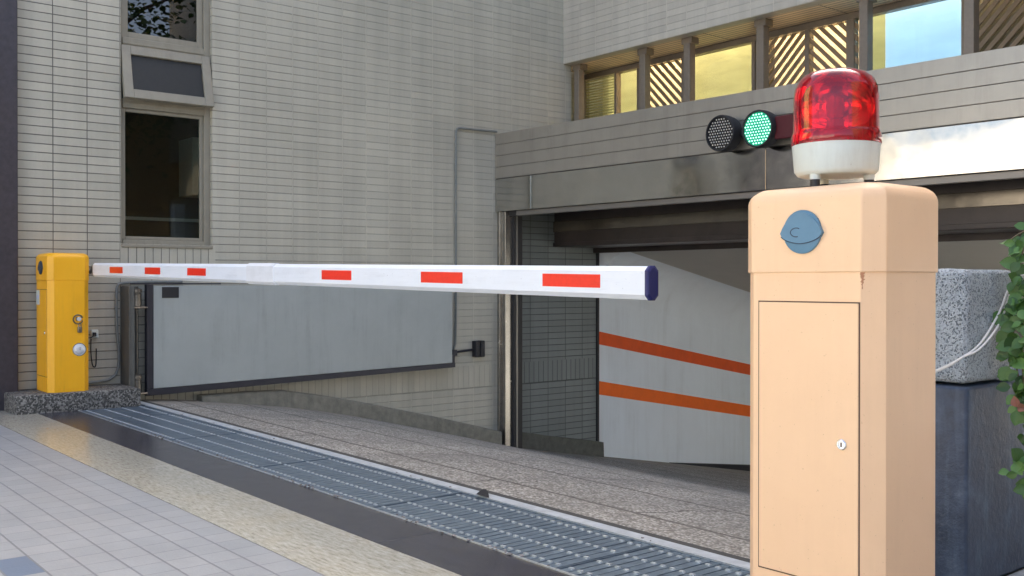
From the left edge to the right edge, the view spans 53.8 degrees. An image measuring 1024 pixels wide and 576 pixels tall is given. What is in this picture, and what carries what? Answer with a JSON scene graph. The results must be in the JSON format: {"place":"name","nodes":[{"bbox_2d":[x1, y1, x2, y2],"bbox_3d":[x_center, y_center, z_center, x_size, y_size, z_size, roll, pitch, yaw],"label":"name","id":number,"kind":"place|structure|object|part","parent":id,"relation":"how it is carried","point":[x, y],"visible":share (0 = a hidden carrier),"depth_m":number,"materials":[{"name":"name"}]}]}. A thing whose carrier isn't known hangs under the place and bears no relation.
{"place":"outdoors","nodes":[
{"label":"outdoors","id":0,"kind":"place"},
{"bbox_2d":[0,425,323,575],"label":"pavement","id":1,"kind":"structure","parent":0,"point":[61,514],"depth_m":3.89,"materials":[{"name":"grey tile"}]},
{"bbox_2d":[0,0,17,410],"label":"granite pillar","id":2,"kind":"structure","parent":1,"relation":"on","point":[8,209],"depth_m":7.59,"materials":[{"name":"stone"}]},
{"bbox_2d":[0,410,460,575],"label":"beige stone strip","id":3,"kind":"object","parent":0,"point":[322,548],"visible":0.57,"depth_m":4.25,"materials":[{"name":"stone"}]},
{"bbox_2d":[40,411,569,575],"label":"black stone strip","id":4,"kind":"object","parent":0,"point":[459,556],"visible":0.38,"depth_m":4.27,"materials":[{"name":"stone"}]},
{"bbox_3d":[0.807,0.878,2.472,0.400,0.135,0.500,0,0,-39],"label":"cabinet plinth","id":5,"kind":"object","parent":4,"relation":"on","visible":0},
{"bbox_2d":[748,182,937,575],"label":"barrier cabinet","id":6,"kind":"object","parent":5,"relation":"on","point":[842,362],"visible":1,"depth_m":2.35,"materials":[{"name":"beige metal"}]},
{"bbox_3d":[0.695,0.360,2.381,0.013,0.651,0.273,0,0,-39],"label":"door","id":7,"kind":"part","parent":6,"relation":"part of","materials":[{"name":"pink paint"}]},
{"bbox_2d":[791,67,881,186],"bbox_3d":[0.801,-0.392,2.496,0.216,0.290,0.216,0,0,-39],"label":"warning beacon","id":8,"kind":"object","parent":6,"relation":"on","point":[837,134],"visible":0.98,"depth_m":2.41,"materials":[{"name":"red plastic"}]},
{"bbox_2d":[143,399,1023,575],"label":"driveway ramp","id":9,"kind":"structure","parent":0,"point":[706,507],"depth_m":5.72,"materials":[{"name":"grey concrete"}]},
{"bbox_2d":[197,390,501,444],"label":"ramp kerb","id":10,"kind":"structure","parent":9,"relation":"on","point":[293,399],"depth_m":9.44,"materials":[{"name":"concrete"}]},
{"bbox_2d":[522,432,603,456],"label":"ramp kerb","id":11,"kind":"structure","parent":9,"relation":"on","point":[560,444],"depth_m":11.11,"materials":[{"name":"grey concrete"}]},
{"bbox_2d":[599,252,749,470],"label":"ramp wall","id":12,"kind":"structure","parent":9,"relation":"on","point":[674,371],"depth_m":12.72,"materials":[{"name":"white paint"}]},
{"bbox_2d":[935,368,1023,575],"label":"dark stone pier","id":13,"kind":"structure","parent":9,"relation":"on","point":[979,516],"depth_m":3.20,"materials":[{"name":"grey stone"}]},
{"bbox_2d":[935,269,1013,382],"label":"rough granite block","id":14,"kind":"structure","parent":13,"relation":"on","point":[968,303],"depth_m":3.20,"materials":[{"name":"grey stone"}]},
{"bbox_2d":[935,274,1023,373],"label":"white cable","id":15,"kind":"object","parent":14,"relation":"on","point":[988,331],"visible":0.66,"depth_m":3.18,"materials":[{"name":"white plastic"}]},
{"bbox_2d":[935,277,1023,370],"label":"white cable","id":16,"kind":"object","parent":14,"relation":"on","point":[984,343],"visible":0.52,"depth_m":3.16,"materials":[{"name":"white plastic"}]},
{"bbox_2d":[991,222,1023,498],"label":"creeper","id":17,"kind":"object","parent":14,"relation":"hanging from","point":[1010,344],"visible":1,"depth_m":3.16,"materials":[{"name":"green plant"}]},
{"bbox_2d":[1008,569,1023,575],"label":"side pavement","id":18,"kind":"structure","parent":0,"point":[1020,573],"depth_m":3.32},
{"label":"ground","id":19,"kind":"structure","parent":0,"visible":0},
{"bbox_2d":[4,384,140,414],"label":"speckled plinth","id":20,"kind":"structure","parent":19,"relation":"on","point":[36,401],"depth_m":7.56,"materials":[{"name":"grey stone"}]},
{"bbox_2d":[36,253,91,392],"bbox_3d":[-3.434,0.259,7.732,0.343,1.046,0.402,0,0,-39],"label":"barrier cabinet","id":21,"kind":"object","parent":20,"relation":"on","point":[62,279],"visible":1,"depth_m":7.59,"materials":[{"name":"yellow metal"}]},
{"bbox_3d":[-3.558,0.339,7.633,0.013,0.651,0.273,0,0,-39],"label":"door","id":22,"kind":"part","parent":21,"relation":"part of","materials":[{"name":"yellow paint"}]},
{"bbox_2d":[91,263,657,300],"bbox_3d":[-1.395,-0.076,5.512,0.052,0.208,5.876,0,0,-39],"label":"barrier boom","id":23,"kind":"object","parent":21,"relation":"attached to","point":[629,282],"visible":1,"depth_m":4.17,"materials":[{"name":"white paint"}]},
{"bbox_2d":[141,400,749,562],"bbox_3d":[0.023,1.190,4.014,0.620,0.498,11.200,0,0,-39],"label":"drain channel","id":24,"kind":"object","parent":19,"relation":"on","point":[582,516],"visible":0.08,"depth_m":4.54,"materials":[{"name":"metal"}]},
{"bbox_2d":[121,286,134,386],"bbox_3d":[-3.105,0.450,8.159,0.050,0.935,0.207,0,0,-39],"label":"gate post","id":25,"kind":"object","parent":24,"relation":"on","point":[127,336],"visible":0.79,"depth_m":8.10,"materials":[{"name":"grey metal"}]},
{"bbox_2d":[130,283,454,395],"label":"swing gate","id":26,"kind":"structure","parent":25,"relation":"attached to","point":[201,338],"depth_m":8.95,"materials":[{"name":"grey metal"}]},
{"bbox_2d":[109,414,650,565],"bbox_3d":[-0.929,0.929,5.105,0.552,0.012,5.347,0,0,-39],"label":"grit","id":27,"kind":"object","parent":24,"relation":"on","point":[454,535],"visible":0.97,"depth_m":4.51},
{"bbox_2d":[78,405,749,575],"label":"drain frame","id":28,"kind":"object","parent":24,"relation":"in","point":[570,574],"visible":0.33,"depth_m":4.32,"materials":[{"name":"grey metal"}]},
{"bbox_2d":[83,405,173,418],"bbox_3d":[-2.973,0.933,7.622,0.486,0.034,0.972,0,0,-39],"label":"drain grating","id":29,"kind":"object","parent":28,"relation":"on","point":[127,412],"visible":0.61,"depth_m":7.48,"materials":[{"name":"metal"}]},
{"bbox_2d":[107,414,241,439],"bbox_3d":[-2.290,0.938,6.778,0.486,0.033,1.182,0,0,-39],"label":"drain grating","id":30,"kind":"object","parent":28,"relation":"on","point":[170,426],"visible":0.83,"depth_m":6.75,"materials":[{"name":"metal"}]},
{"bbox_2d":[171,433,333,467],"bbox_3d":[-1.541,0.943,5.854,0.486,0.033,1.182,0,0,-39],"label":"drain grating","id":31,"kind":"object","parent":28,"relation":"on","point":[246,449],"visible":0.8,"depth_m":5.82,"materials":[{"name":"metal"}]},
{"bbox_2d":[254,458,460,506],"bbox_3d":[-0.792,0.948,4.929,0.486,0.034,1.182,0,0,-39],"label":"drain grating","id":32,"kind":"object","parent":28,"relation":"on","point":[364,485],"visible":0.91,"depth_m":4.87,"materials":[{"name":"metal"}]},
{"bbox_2d":[372,492,652,567],"bbox_3d":[-0.043,0.952,4.004,0.486,0.033,1.182,0,0,-39],"label":"drain grating","id":33,"kind":"object","parent":28,"relation":"on","point":[553,542],"visible":0.85,"depth_m":3.93,"materials":[{"name":"metal"}]},
{"bbox_2d":[556,545,749,575],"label":"drain grating","id":34,"kind":"object","parent":28,"relation":"on","point":[654,560],"visible":1,"depth_m":3.42,"materials":[{"name":"metal"}]},
{"bbox_2d":[141,401,749,568],"bbox_3d":[0.308,0.952,4.024,0.063,0.033,10.860,0,0,-39],"label":"channel edge","id":35,"kind":"object","parent":24,"relation":"on","point":[637,535],"visible":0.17,"depth_m":4.41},
{"bbox_2d":[477,489,488,497],"bbox_3d":[-0.135,0.918,4.508,0.059,0.031,0.058,0,0,-10],"label":"fallen leaf","id":36,"kind":"object","parent":35,"relation":"on","point":[484,492],"visible":1,"depth_m":4.51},
{"bbox_2d":[17,0,1023,447],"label":"tiled building","id":37,"kind":"structure","parent":19,"relation":"on","point":[323,130],"depth_m":9.37,"materials":[{"name":"tile"}]},
{"bbox_2d":[88,330,97,366],"bbox_3d":[-3.365,0.485,8.050,0.127,0.302,0.054,0,0,-39],"label":"wall socket","id":38,"kind":"object","parent":37,"relation":"attached to","point":[93,333],"depth_m":8.06,"materials":[{"name":"white plastic"}]},
{"bbox_2d":[88,280,182,383],"bbox_3d":[-3.096,0.353,8.275,0.800,0.830,0.027,0,0,-39],"label":"flexible conduit","id":39,"kind":"object","parent":37,"relation":"attached to","point":[117,334],"visible":0.93,"depth_m":8.18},
{"bbox_2d":[125,216,198,221],"bbox_3d":[-3.305,-0.045,9.484,3.000,1.250,0.300,0,0,-39],"label":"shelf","id":40,"kind":"object","parent":37,"relation":"in","point":[159,219],"visible":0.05,"depth_m":9.61,"materials":[{"name":"grey metal"}]},
{"bbox_2d":[120,0,213,248],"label":"window","id":41,"kind":"structure","parent":37,"relation":"in","point":[166,68],"depth_m":8.51,"materials":[{"name":"grey glass"}]},
{"bbox_2d":[179,137,198,197],"bbox_3d":[-2.921,-1.167,9.949,0.610,0.550,0.350,0,0,-39],"label":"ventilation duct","id":42,"kind":"object","parent":37,"relation":"attached to","point":[188,167],"visible":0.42,"depth_m":9.70,"materials":[{"name":"grey metal"}]},
{"bbox_2d":[452,349,473,355],"bbox_3d":[-0.505,0.658,10.363,0.296,0.064,0.058,0,0,-39],"label":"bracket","id":43,"kind":"object","parent":37,"relation":"attached to","point":[454,352],"visible":0.68,"depth_m":10.34,"materials":[{"name":"metal"}]},
{"bbox_2d":[453,127,496,349],"bbox_3d":[-0.386,-0.497,10.468,0.581,2.321,0.022,0,0,-39],"label":"wall conduit","id":44,"kind":"object","parent":37,"relation":"attached to","point":[455,334],"depth_m":10.31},
{"bbox_2d":[472,340,484,356],"bbox_3d":[-0.346,0.632,10.482,0.122,0.170,0.075,0,0,-39],"label":"sensor box","id":45,"kind":"object","parent":37,"relation":"attached to","point":[478,346],"visible":1,"depth_m":10.45,"materials":[{"name":"black plastic"}]},
{"bbox_2d":[706,110,792,151],"bbox_3d":[1.968,-1.263,8.075,0.190,0.308,0.923,0,0,-39],"label":"signal light","id":46,"kind":"object","parent":37,"relation":"attached to","point":[756,129],"visible":1,"depth_m":8.03,"materials":[{"name":"black plastic"}]},
{"bbox_2d":[584,0,1023,118],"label":"strip window","id":47,"kind":"structure","parent":37,"relation":"in","point":[905,32],"depth_m":9.50,"materials":[{"name":"yellow glass"}]}
]}

